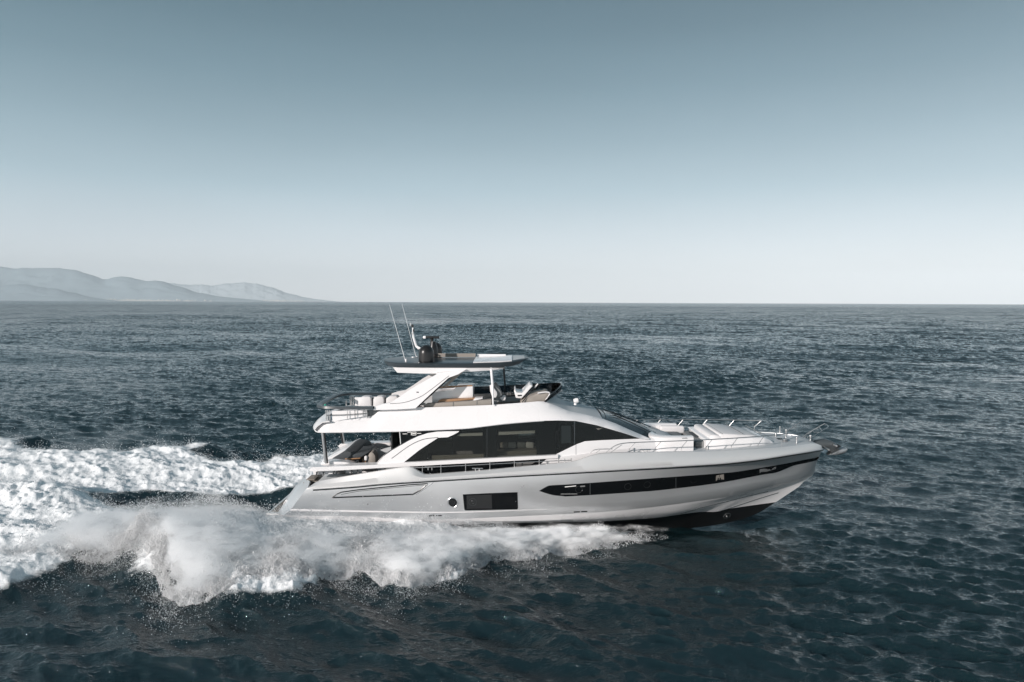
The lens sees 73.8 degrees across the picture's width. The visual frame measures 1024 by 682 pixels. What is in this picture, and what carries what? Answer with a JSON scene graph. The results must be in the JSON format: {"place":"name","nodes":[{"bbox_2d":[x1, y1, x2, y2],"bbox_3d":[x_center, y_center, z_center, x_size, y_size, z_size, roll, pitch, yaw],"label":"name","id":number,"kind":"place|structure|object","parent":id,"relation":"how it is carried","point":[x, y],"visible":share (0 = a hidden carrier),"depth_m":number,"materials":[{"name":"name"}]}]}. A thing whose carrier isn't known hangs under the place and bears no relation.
{"place":"outdoors","nodes":[
{"label":"outdoors","id":0,"kind":"place"},
{"bbox_2d":[0,284,117,300],"bbox_3d":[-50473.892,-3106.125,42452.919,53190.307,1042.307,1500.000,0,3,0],"label":"headland hills","id":1,"kind":"structure","parent":0,"point":[19,292],"depth_m":42092.54,"materials":[{"name":"stone"}]},
{"bbox_2d":[0,267,268,301],"bbox_3d":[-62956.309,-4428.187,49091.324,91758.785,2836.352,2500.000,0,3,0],"label":"coastal hills","id":2,"kind":"structure","parent":0,"point":[89,285],"depth_m":48698.74,"materials":[{"name":"stone"}]},
{"bbox_2d":[170,282,338,301],"bbox_3d":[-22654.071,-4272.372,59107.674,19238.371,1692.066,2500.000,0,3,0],"label":"distant hills","id":3,"kind":"structure","parent":0,"point":[245,290],"depth_m":58709.07,"materials":[{"name":"stone"}]},
{"bbox_2d":[0,301,1023,681],"bbox_3d":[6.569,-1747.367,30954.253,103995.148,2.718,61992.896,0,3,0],"label":"sea water","id":4,"kind":"structure","parent":0,"point":[886,545],"depth_m":32.82,"materials":[{"name":"blue liquid"}]},
{"bbox_2d":[84,299,302,301],"bbox_3d":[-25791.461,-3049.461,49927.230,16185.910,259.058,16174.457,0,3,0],"label":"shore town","id":5,"kind":"object","parent":4,"relation":"on","point":[195,300],"visible":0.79,"depth_m":47888.40,"materials":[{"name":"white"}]},
{"bbox_2d":[0,427,456,592],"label":"crest spray","id":6,"kind":"object","parent":4,"relation":"on","point":[385,524],"visible":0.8,"depth_m":27.87,"materials":[{"name":"white liquid"}]},
{"bbox_2d":[0,501,611,660],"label":"falling drops","id":7,"kind":"object","parent":4,"relation":"on","point":[283,566],"visible":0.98,"depth_m":22.44,"materials":[{"name":"white liquid"}]},
{"bbox_2d":[4,505,643,606],"bbox_3d":[-5.783,7.199,24.104,23.473,2.629,6.203,0,3,-7],"label":"spray foot","id":8,"kind":"object","parent":4,"relation":"on","point":[163,547],"visible":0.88,"depth_m":23.31},
{"bbox_2d":[24,488,667,595],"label":"spray bank","id":9,"kind":"structure","parent":4,"relation":"on","point":[215,501],"depth_m":24.76,"materials":[{"name":"white liquid"}]},
{"bbox_2d":[266,305,846,528],"bbox_3d":[1.607,3.469,30.245,26.339,10.163,5.890,0,3,0],"label":"motor yacht","id":10,"kind":"object","parent":4,"relation":"on","point":[595,466],"visible":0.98,"depth_m":28.13,"materials":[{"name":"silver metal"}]},
{"bbox_2d":[463,492,517,509],"bbox_3d":[-0.870,6.467,27.544,2.223,0.778,0.123,0,3,0],"label":"hull window","id":11,"kind":"structure","parent":10,"relation":"in","point":[483,501],"depth_m":27.51,"materials":[{"name":"black glass"}]},
{"bbox_2d":[500,442,507,447],"bbox_3d":[-0.326,4.413,28.947,0.366,0.271,0.160,0,3,0],"label":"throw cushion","id":12,"kind":"object","parent":10,"relation":"on","point":[503,444],"visible":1,"depth_m":28.87,"materials":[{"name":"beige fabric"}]},
{"bbox_2d":[508,442,515,447],"bbox_3d":[0.000,4.413,28.947,0.360,0.260,0.160,0,3,0],"label":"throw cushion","id":13,"kind":"object","parent":10,"relation":"on","point":[511,444],"visible":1,"depth_m":28.87,"materials":[{"name":"grey fabric"}]},
{"bbox_2d":[405,420,639,461],"bbox_3d":[0.479,4.131,28.157,9.835,1.732,0.464,0,3,-4],"label":"saloon window","id":14,"kind":"structure","parent":10,"relation":"in","point":[546,430],"depth_m":28.12,"materials":[{"name":"black glass"}]},
{"bbox_2d":[516,462,533,466],"bbox_3d":[0.550,5.071,27.939,0.787,0.237,0.013,0,3,-2],"label":"pantry window","id":15,"kind":"structure","parent":10,"relation":"in","point":[529,463],"depth_m":27.93,"materials":[{"name":"black glass"}]},
{"bbox_2d":[497,421,583,433],"bbox_3d":[0.484,3.888,32.430,9.833,1.732,0.393,0,3,4],"label":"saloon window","id":16,"kind":"structure","parent":10,"relation":"in","point":[557,422],"depth_m":32.39,"materials":[{"name":"black glass"}]},
{"bbox_2d":[0,0,1023,303],"label":"sky","id":17,"kind":"structure","parent":0,"point":[544,151],"materials":[{"name":"blue"}]},
{"bbox_2d":[517,442,525,447],"bbox_3d":[0.407,4.413,28.946,0.366,0.271,0.160,0,3,0],"label":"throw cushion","id":18,"kind":"object","parent":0,"point":[521,444],"visible":1,"depth_m":28.87,"materials":[{"name":"grey fabric"}]},
{"bbox_2d":[526,442,533,447],"bbox_3d":[0.760,4.412,28.946,0.370,0.281,0.160,0,3,0],"label":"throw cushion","id":19,"kind":"object","parent":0,"point":[529,444],"visible":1,"depth_m":28.87,"materials":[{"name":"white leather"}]}
]}

